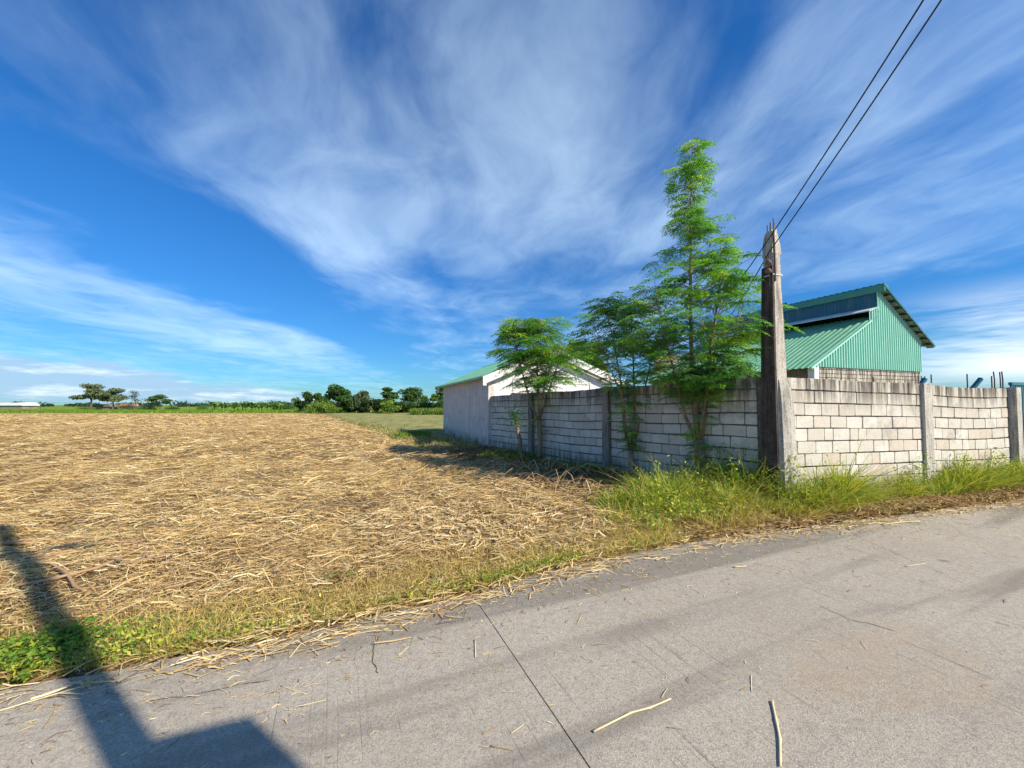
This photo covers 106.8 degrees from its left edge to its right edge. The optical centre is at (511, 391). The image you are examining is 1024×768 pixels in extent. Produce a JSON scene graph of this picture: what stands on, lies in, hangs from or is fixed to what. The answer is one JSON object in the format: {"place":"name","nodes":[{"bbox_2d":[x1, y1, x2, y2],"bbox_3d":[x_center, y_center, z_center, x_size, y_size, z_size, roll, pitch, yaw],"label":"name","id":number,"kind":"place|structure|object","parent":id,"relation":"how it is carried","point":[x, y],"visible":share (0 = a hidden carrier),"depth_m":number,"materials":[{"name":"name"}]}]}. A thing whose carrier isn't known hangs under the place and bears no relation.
{"place":"outdoors","nodes":[
{"label":"outdoors","id":0,"kind":"place"},
{"bbox_2d":[0,403,38,408],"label":"shed","id":1,"kind":"structure","parent":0,"point":[18,405],"depth_m":157.39,"materials":[{"name":"metal"}]},
{"bbox_2d":[0,405,994,687],"bbox_3d":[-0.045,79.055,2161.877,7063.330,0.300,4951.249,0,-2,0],"label":"ground","id":2,"kind":"structure","parent":0,"point":[430,423],"depth_m":6.69,"materials":[{"name":"beige plant"}]},
{"bbox_2d":[0,616,102,688],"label":"broadleaf weed","id":3,"kind":"object","parent":2,"relation":"on","point":[6,654],"visible":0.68,"depth_m":2.36,"materials":[{"name":"green plant"}]},
{"bbox_2d":[21,550,82,558],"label":"cane stalk","id":4,"kind":"object","parent":2,"relation":"on","point":[58,554],"visible":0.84,"depth_m":3.77,"materials":[{"name":"beige plant"}]},
{"bbox_2d":[42,580,69,583],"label":"cane stalk","id":5,"kind":"object","parent":2,"relation":"on","point":[55,581],"visible":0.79,"depth_m":3.32,"materials":[{"name":"beige plant"}]},
{"bbox_2d":[0,615,120,669],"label":"broadleaf weed","id":6,"kind":"object","parent":2,"relation":"on","point":[69,632],"visible":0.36,"depth_m":2.55,"materials":[{"name":"green plant"}]},
{"bbox_2d":[69,383,104,408],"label":"tree","id":7,"kind":"object","parent":2,"relation":"on","point":[91,391],"visible":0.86,"depth_m":117.02,"materials":[{"name":"green plant"}]},
{"bbox_2d":[75,405,100,409],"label":"bush","id":8,"kind":"object","parent":2,"relation":"on","point":[86,408],"visible":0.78,"depth_m":117.58,"materials":[{"name":"green plant"}]},
{"bbox_2d":[94,404,119,409],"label":"hut","id":9,"kind":"object","parent":2,"relation":"on","point":[105,406],"visible":0.71,"depth_m":120.68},
{"bbox_2d":[97,388,129,409],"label":"tree","id":10,"kind":"object","parent":2,"relation":"on","point":[113,395],"visible":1,"depth_m":111.86,"materials":[{"name":"green plant"}]},
{"bbox_2d":[64,611,177,667],"bbox_3d":[-2.609,1.643,2.518,0.552,0.246,0.545,1,-2,-26],"label":"broadleaf weed","id":11,"kind":"object","parent":2,"relation":"on","point":[122,633],"visible":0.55,"depth_m":2.56,"materials":[{"name":"green plant"}]},
{"bbox_2d":[105,540,142,542],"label":"cane stalk","id":12,"kind":"object","parent":2,"relation":"on","point":[124,541],"visible":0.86,"depth_m":4.39,"materials":[{"name":"beige plant"}]},
{"bbox_2d":[113,404,135,409],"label":"bush","id":13,"kind":"object","parent":2,"relation":"on","point":[126,407],"visible":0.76,"depth_m":114.18,"materials":[{"name":"green plant"}]},
{"bbox_2d":[120,403,138,409],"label":"hut","id":14,"kind":"object","parent":2,"relation":"on","point":[126,404],"visible":0.68,"depth_m":126.67,"materials":[{"name":"brown"}]},
{"bbox_2d":[129,390,145,409],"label":"tree","id":15,"kind":"object","parent":2,"relation":"on","point":[134,396],"visible":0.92,"depth_m":124.98,"materials":[{"name":"grey plant"}]},
{"bbox_2d":[136,405,158,409],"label":"bush","id":16,"kind":"object","parent":2,"relation":"on","point":[148,407],"visible":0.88,"depth_m":111.51,"materials":[{"name":"green plant"}]},
{"bbox_2d":[146,394,171,409],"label":"tree","id":17,"kind":"object","parent":2,"relation":"on","point":[152,399],"visible":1,"depth_m":111.08,"materials":[{"name":"green plant"}]},
{"bbox_2d":[0,409,321,412],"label":"green crop","id":18,"kind":"object","parent":2,"relation":"on","point":[144,411],"visible":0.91,"depth_m":80.78,"materials":[{"name":"green plant"}]},
{"bbox_2d":[165,406,180,409],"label":"bush","id":19,"kind":"object","parent":2,"relation":"on","point":[172,407],"visible":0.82,"depth_m":112.92,"materials":[{"name":"green plant"}]},
{"bbox_2d":[195,404,212,409],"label":"bush","id":20,"kind":"object","parent":2,"relation":"on","point":[203,407],"visible":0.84,"depth_m":113.82,"materials":[{"name":"green plant"}]},
{"bbox_2d":[2,400,436,406],"bbox_3d":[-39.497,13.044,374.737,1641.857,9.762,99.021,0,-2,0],"label":"distant treeline","id":21,"kind":"object","parent":2,"relation":"on","point":[178,404],"visible":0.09,"depth_m":362.57,"materials":[{"name":"green plant"}]},
{"bbox_2d":[219,401,229,409],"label":"banana plant","id":22,"kind":"object","parent":2,"relation":"on","point":[222,404],"visible":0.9,"depth_m":99.26,"materials":[{"name":"green plant"}]},
{"bbox_2d":[231,402,243,409],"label":"banana plant","id":23,"kind":"object","parent":2,"relation":"on","point":[237,404],"visible":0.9,"depth_m":102.11,"materials":[{"name":"green plant"}]},
{"bbox_2d":[240,400,254,409],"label":"banana plant","id":24,"kind":"object","parent":2,"relation":"on","point":[247,405],"visible":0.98,"depth_m":100.91,"materials":[{"name":"green plant"}]},
{"bbox_2d":[267,400,286,409],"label":"bush","id":25,"kind":"object","parent":2,"relation":"on","point":[277,407],"visible":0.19,"depth_m":114.83,"materials":[{"name":"green plant"}]},
{"bbox_2d":[280,403,297,409],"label":"bush","id":26,"kind":"object","parent":2,"relation":"on","point":[291,406],"visible":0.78,"depth_m":116.33,"materials":[{"name":"green plant"}]},
{"bbox_2d":[259,521,319,545],"bbox_3d":[-2.671,1.719,4.619,0.033,0.081,0.770,-1,-2,25],"label":"cane stalk","id":27,"kind":"object","parent":2,"relation":"on","point":[285,534],"visible":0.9,"depth_m":4.54,"materials":[{"name":"beige plant"}]},
{"bbox_2d":[291,391,323,411],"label":"tree","id":28,"kind":"object","parent":2,"relation":"on","point":[308,397],"visible":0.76,"depth_m":80.49,"materials":[{"name":"green plant"}]},
{"bbox_2d":[301,400,339,412],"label":"bush","id":29,"kind":"object","parent":2,"relation":"on","point":[315,406],"visible":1,"depth_m":73.06,"materials":[{"name":"green plant"}]},
{"bbox_2d":[320,395,334,411],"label":"tree","id":30,"kind":"object","parent":2,"relation":"on","point":[325,398],"visible":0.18,"depth_m":83.30,"materials":[{"name":"green plant"}]},
{"bbox_2d":[324,384,353,412],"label":"tree","id":31,"kind":"object","parent":2,"relation":"on","point":[338,393],"visible":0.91,"depth_m":77.54,"materials":[{"name":"green plant"}]},
{"bbox_2d":[321,563,362,584],"bbox_3d":[-1.542,1.678,3.432,0.362,0.222,0.305,0,-2,0],"label":"withered weed","id":32,"kind":"object","parent":2,"relation":"on","point":[334,577],"visible":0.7,"depth_m":3.42,"materials":[{"name":"beige plant"}]},
{"bbox_2d":[0,534,685,679],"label":"creeping weeds","id":33,"kind":"object","parent":2,"relation":"on","point":[125,650],"visible":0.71,"depth_m":2.60,"materials":[{"name":"green plant"}]},
{"bbox_2d":[347,390,369,412],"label":"tree","id":34,"kind":"object","parent":2,"relation":"on","point":[357,398],"visible":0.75,"depth_m":79.49,"materials":[{"name":"green plant"}]},
{"bbox_2d":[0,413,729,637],"bbox_3d":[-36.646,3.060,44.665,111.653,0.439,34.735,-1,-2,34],"label":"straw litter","id":35,"kind":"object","parent":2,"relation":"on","point":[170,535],"visible":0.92,"depth_m":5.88,"materials":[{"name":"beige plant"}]},
{"bbox_2d":[2,537,54,544],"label":"cane stalk","id":36,"kind":"object","parent":35,"relation":"on","point":[3,543],"visible":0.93,"depth_m":4.40,"materials":[{"name":"beige plant"}]},
{"bbox_2d":[21,585,40,589],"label":"cane stalk","id":37,"kind":"object","parent":35,"relation":"on","point":[36,587],"visible":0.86,"depth_m":3.16,"materials":[{"name":"beige plant"}]},
{"bbox_2d":[27,561,72,563],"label":"cane stalk","id":38,"kind":"object","parent":35,"relation":"on","point":[54,562],"visible":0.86,"depth_m":3.54,"materials":[{"name":"beige plant"}]},
{"bbox_2d":[30,544,75,553],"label":"cane stalk","id":39,"kind":"object","parent":35,"relation":"on","point":[53,547],"visible":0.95,"depth_m":4.01,"materials":[{"name":"beige plant"}]},
{"bbox_2d":[18,563,87,591],"bbox_3d":[-4.023,1.625,3.381,1.074,0.093,0.136,-1,-2,20],"label":"cane stalk","id":40,"kind":"object","parent":35,"relation":"on","point":[70,578],"visible":0.94,"depth_m":3.40,"materials":[{"name":"brown plant"}]},
{"bbox_2d":[15,547,145,586],"bbox_3d":[-3.983,1.659,3.662,0.271,0.104,1.079,0,-2,0],"label":"cane stalk","id":41,"kind":"object","parent":35,"relation":"on","point":[72,573],"visible":0.91,"depth_m":3.40,"materials":[{"name":"brown plant"}]},
{"bbox_2d":[64,534,102,544],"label":"cane stalk","id":42,"kind":"object","parent":35,"relation":"on","point":[83,540],"visible":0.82,"depth_m":4.31,"materials":[{"name":"beige plant"}]},
{"bbox_2d":[90,557,126,560],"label":"cane stalk","id":43,"kind":"object","parent":35,"relation":"on","point":[107,558],"visible":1,"depth_m":3.73,"materials":[{"name":"beige plant"}]},
{"bbox_2d":[97,576,141,595],"bbox_3d":[-3.424,1.686,3.312,0.054,0.018,0.340,0,-2,7],"label":"cane stalk","id":44,"kind":"object","parent":35,"relation":"on","point":[115,586],"visible":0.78,"depth_m":3.28,"materials":[{"name":"beige plant"}]},
{"bbox_2d":[117,545,147,568],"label":"cane stalk","id":45,"kind":"object","parent":35,"relation":"on","point":[144,553],"visible":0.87,"depth_m":4.03,"materials":[{"name":"beige plant"}]},
{"bbox_2d":[122,557,150,562],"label":"cane stalk","id":46,"kind":"object","parent":35,"relation":"on","point":[135,560],"visible":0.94,"depth_m":3.74,"materials":[{"name":"beige plant"}]},
{"bbox_2d":[145,554,166,558],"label":"cane stalk","id":47,"kind":"object","parent":35,"relation":"on","point":[155,557],"visible":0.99,"depth_m":3.83,"materials":[{"name":"beige plant"}]},
{"bbox_2d":[164,580,194,589],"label":"cane stalk","id":48,"kind":"object","parent":35,"relation":"on","point":[176,585],"visible":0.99,"depth_m":3.28,"materials":[{"name":"beige plant"}]},
{"bbox_2d":[519,477,553,498],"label":"dry branch","id":49,"kind":"object","parent":35,"relation":"on","point":[534,480],"visible":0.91,"depth_m":7.04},
{"bbox_2d":[517,473,556,489],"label":"dry branch","id":50,"kind":"object","parent":35,"relation":"on","point":[538,474],"visible":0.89,"depth_m":7.56,"materials":[{"name":"brown wood"}]},
{"bbox_2d":[535,469,558,492],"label":"dry branch","id":51,"kind":"object","parent":35,"relation":"on","point":[548,472],"visible":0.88,"depth_m":7.55,"materials":[{"name":"brown wood"}]},
{"bbox_2d":[556,470,576,487],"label":"dry branch","id":52,"kind":"object","parent":35,"relation":"on","point":[562,474],"visible":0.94,"depth_m":7.41,"materials":[{"name":"brown wood"}]},
{"bbox_2d":[360,398,383,412],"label":"tree","id":53,"kind":"object","parent":2,"relation":"on","point":[373,403],"visible":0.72,"depth_m":79.34,"materials":[{"name":"green plant"}]},
{"bbox_2d":[0,504,764,687],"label":"dry grass","id":54,"kind":"structure","parent":2,"relation":"on","point":[182,643],"depth_m":3.09,"materials":[{"name":"plant"}]},
{"bbox_2d":[375,387,399,401],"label":"tree","id":55,"kind":"object","parent":2,"relation":"on","point":[387,394],"visible":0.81,"depth_m":83.51,"materials":[{"name":"green plant"}]},
{"bbox_2d":[379,400,400,413],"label":"bush","id":56,"kind":"object","parent":2,"relation":"on","point":[388,406],"visible":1,"depth_m":72.70,"materials":[{"name":"green plant"}]},
{"bbox_2d":[393,401,416,412],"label":"tree","id":57,"kind":"object","parent":2,"relation":"on","point":[407,405],"visible":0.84,"depth_m":77.55,"materials":[{"name":"green plant"}]},
{"bbox_2d":[385,430,432,439],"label":"grass","id":58,"kind":"structure","parent":2,"relation":"on","point":[413,432],"depth_m":19.34,"materials":[{"name":"green plant"}]},
{"bbox_2d":[332,416,486,448],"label":"stubble tufts","id":59,"kind":"object","parent":2,"relation":"on","point":[372,425],"visible":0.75,"depth_m":17.73,"materials":[{"name":"green plant"}]},
{"bbox_2d":[397,387,429,401],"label":"tree","id":60,"kind":"object","parent":2,"relation":"on","point":[411,394],"visible":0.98,"depth_m":85.09,"materials":[{"name":"green plant"}]},
{"bbox_2d":[412,400,431,407],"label":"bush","id":61,"kind":"object","parent":2,"relation":"on","point":[420,404],"visible":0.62,"depth_m":81.95,"materials":[{"name":"green plant"}]},
{"bbox_2d":[409,407,442,414],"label":"maize crop","id":62,"kind":"object","parent":2,"relation":"on","point":[425,411],"visible":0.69,"depth_m":62.48,"materials":[{"name":"green plant"}]},
{"bbox_2d":[429,386,443,403],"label":"tree","id":63,"kind":"object","parent":2,"relation":"on","point":[437,397],"visible":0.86,"depth_m":78.88,"materials":[{"name":"green plant"}]},
{"bbox_2d":[430,400,442,408],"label":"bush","id":64,"kind":"object","parent":2,"relation":"on","point":[437,405],"visible":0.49,"depth_m":75.26,"materials":[{"name":"green plant"}]},
{"bbox_2d":[312,495,628,563],"bbox_3d":[-0.566,1.722,5.228,3.583,0.243,3.239,2,-3,-38],"label":"chopped straw heap","id":65,"kind":"object","parent":2,"relation":"on","point":[434,518],"visible":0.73,"depth_m":4.87,"materials":[{"name":"beige plant"}]},
{"bbox_2d":[492,478,531,492],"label":"dry branch","id":66,"kind":"object","parent":2,"relation":"on","point":[510,480],"visible":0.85,"depth_m":7.21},
{"bbox_2d":[499,399,527,455],"bbox_3d":[0.124,1.220,11.400,0.847,1.981,0.859,-1,-2,32],"label":"sprouting stump","id":67,"kind":"object","parent":2,"relation":"on","point":[519,438],"visible":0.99,"depth_m":11.36,"materials":[{"name":"green plant"}]},
{"bbox_2d":[437,351,623,446],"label":"shed","id":68,"kind":"structure","parent":2,"relation":"on","point":[466,407],"depth_m":15.80,"materials":[{"name":"grey paint"}]},
{"bbox_2d":[485,316,598,456],"bbox_3d":[0.891,0.010,11.183,3.479,4.487,3.189,0,-2,0],"label":"feathery tree","id":69,"kind":"object","parent":2,"relation":"on","point":[540,354],"visible":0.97,"depth_m":11.04,"materials":[{"name":"green plant"}]},
{"bbox_2d":[467,442,625,475],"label":"shade grass","id":70,"kind":"structure","parent":2,"relation":"on","point":[514,453],"depth_m":10.73,"materials":[{"name":"green plant"}]},
{"bbox_2d":[414,444,759,521],"bbox_3d":[-0.086,1.859,9.270,4.250,0.304,9.950,1,-2,-32],"label":"leaf trash","id":71,"kind":"object","parent":2,"relation":"on","point":[481,447],"visible":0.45,"depth_m":8.72,"materials":[{"name":"plant"}]},
{"bbox_2d":[565,339,608,372],"bbox_3d":[5.127,-0.479,27.078,3.377,6.753,3.118,-2,-3,38],"label":"tree","id":72,"kind":"object","parent":2,"relation":"on","point":[593,363],"visible":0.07,"depth_m":26.52,"materials":[{"name":"green plant"}]},
{"bbox_2d":[491,377,760,486],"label":"block wall","id":73,"kind":"structure","parent":2,"relation":"on","point":[578,424],"depth_m":8.52,"materials":[{"name":"concrete"}]},
{"bbox_2d":[567,291,688,474],"bbox_3d":[2.585,-0.004,8.458,2.805,4.317,2.411,0,-2,0],"label":"feathery tree","id":74,"kind":"object","parent":2,"relation":"on","point":[605,345],"visible":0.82,"depth_m":8.38,"materials":[{"name":"green plant"}]},
{"bbox_2d":[602,136,805,478],"bbox_3d":[3.480,-1.367,7.201,3.218,6.957,3.001,0,-2,0],"label":"feathery tree","id":75,"kind":"object","parent":2,"relation":"on","point":[718,370],"visible":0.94,"depth_m":7.09,"materials":[{"name":"green plant"}]},
{"bbox_2d":[704,457,742,495],"bbox_3d":[3.595,1.501,6.417,0.634,0.842,0.560,2,-3,-37],"label":"weed bush","id":76,"kind":"object","parent":2,"relation":"on","point":[731,467],"visible":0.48,"depth_m":6.35,"materials":[{"name":"green plant"}]},
{"bbox_2d":[760,218,798,503],"bbox_3d":[4.304,-0.358,6.187,0.427,4.985,0.392,1,-2,-17],"label":"concrete pole","id":77,"kind":"object","parent":2,"relation":"on","point":[777,435],"visible":0.9,"depth_m":6.12,"materials":[{"name":"concrete"}]},
{"bbox_2d":[737,0,923,283],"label":"service wire","id":78,"kind":"object","parent":77,"relation":"attached to","point":[910,20],"visible":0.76,"depth_m":4.40,"materials":[{"name":"black"}]},
{"bbox_2d":[731,0,941,314],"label":"service wire","id":79,"kind":"object","parent":77,"relation":"attached to","point":[939,2],"visible":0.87,"depth_m":4.44,"materials":[{"name":"black"}]},
{"bbox_2d":[580,427,1023,575],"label":"tall grass","id":80,"kind":"structure","parent":2,"relation":"on","point":[841,494],"depth_m":5.88,"materials":[{"name":"green plant"}]},
{"bbox_2d":[623,442,1023,531],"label":"leafy weeds","id":81,"kind":"object","parent":2,"relation":"on","point":[653,523],"visible":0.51,"depth_m":5.83,"materials":[{"name":"green plant"}]},
{"bbox_2d":[816,471,846,491],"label":"weed bush","id":82,"kind":"object","parent":2,"relation":"on","point":[831,478],"visible":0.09,"depth_m":6.26,"materials":[{"name":"green plant"}]},
{"bbox_2d":[653,484,1023,540],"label":"cut thatch","id":83,"kind":"object","parent":2,"relation":"on","point":[960,500],"visible":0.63,"depth_m":5.68,"materials":[{"name":"plant"}]},
{"bbox_2d":[789,371,1023,495],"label":"block wall","id":84,"kind":"structure","parent":2,"relation":"on","point":[905,422],"depth_m":6.90,"materials":[{"name":"concrete"}]},
{"bbox_2d":[1008,382,1023,439],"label":"sheet gate","id":85,"kind":"structure","parent":84,"relation":"attached to","point":[1016,384],"depth_m":8.11,"materials":[{"name":"teal metal"}]},
{"bbox_2d":[0,500,1023,767],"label":"road","id":86,"kind":"structure","parent":0,"point":[908,688],"depth_m":2.22,"materials":[{"name":"concrete"}]},
{"bbox_2d":[0,684,87,710],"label":"cane stalk","id":87,"kind":"object","parent":86,"relation":"on","point":[41,698],"visible":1,"depth_m":2.06,"materials":[{"name":"beige plant"}]},
{"bbox_2d":[293,700,324,707],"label":"cane stalk","id":88,"kind":"object","parent":86,"relation":"on","point":[308,703],"visible":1,"depth_m":2.03,"materials":[{"name":"beige plant"}]},
{"bbox_2d":[320,624,405,631],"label":"cane stalk","id":89,"kind":"object","parent":86,"relation":"on","point":[362,627],"visible":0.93,"depth_m":2.73,"materials":[{"name":"beige plant"}]},
{"bbox_2d":[345,630,402,635],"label":"cane stalk","id":90,"kind":"object","parent":86,"relation":"on","point":[377,630],"visible":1,"depth_m":2.69,"materials":[{"name":"beige plant"}]},
{"bbox_2d":[490,745,513,750],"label":"cane stalk","id":91,"kind":"object","parent":86,"relation":"on","point":[501,747],"visible":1,"depth_m":1.77,"materials":[{"name":"brown plant"}]},
{"bbox_2d":[0,491,1023,727],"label":"verge straw","id":92,"kind":"object","parent":86,"relation":"on","point":[295,625],"visible":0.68,"depth_m":3.00,"materials":[{"name":"beige plant"}]},
{"bbox_2d":[0,502,1023,767],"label":"road chaff","id":93,"kind":"object","parent":86,"relation":"on","point":[460,628],"visible":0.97,"depth_m":2.62,"materials":[{"name":"plant"}]},
{"bbox_2d":[593,698,670,732],"bbox_3d":[0.627,1.664,1.966,0.510,0.010,0.030,1,-2,-24],"label":"cane stalk","id":94,"kind":"object","parent":86,"relation":"on","point":[625,715],"visible":1,"depth_m":1.96,"materials":[{"name":"beige plant"}]},
{"bbox_2d":[770,700,781,766],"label":"cane stalk","id":95,"kind":"object","parent":86,"relation":"on","point":[779,738],"visible":1,"depth_m":1.82,"materials":[{"name":"beige plant"}]},
{"bbox_2d":[881,521,918,524],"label":"cane stalk","id":96,"kind":"object","parent":86,"relation":"on","point":[899,522],"visible":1,"depth_m":5.15,"materials":[{"name":"beige plant"}]},
{"bbox_2d":[0,0,1023,404],"label":"sky","id":97,"kind":"structure","parent":0,"point":[231,201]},
{"bbox_2d":[648,283,935,384],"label":"barn","id":98,"kind":"structure","parent":0,"point":[874,333],"depth_m":22.11,"materials":[{"name":"metal"}]},
{"bbox_2d":[919,378,927,382],"bbox_3d":[9.877,0.037,9.305,0.564,0.754,0.081,0,-2,0],"label":"steel bar","id":99,"kind":"object","parent":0,"point":[923,380],"visible":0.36,"depth_m":9.29,"materials":[{"name":"blue metal"}]},
{"bbox_2d":[970,377,983,387],"bbox_3d":[11.005,0.233,9.298,1.053,1.157,0.086,0,-2,0],"label":"steel bar","id":100,"kind":"object","parent":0,"point":[977,382],"visible":0.36,"depth_m":9.29,"materials":[{"name":"blue metal"}]}
]}

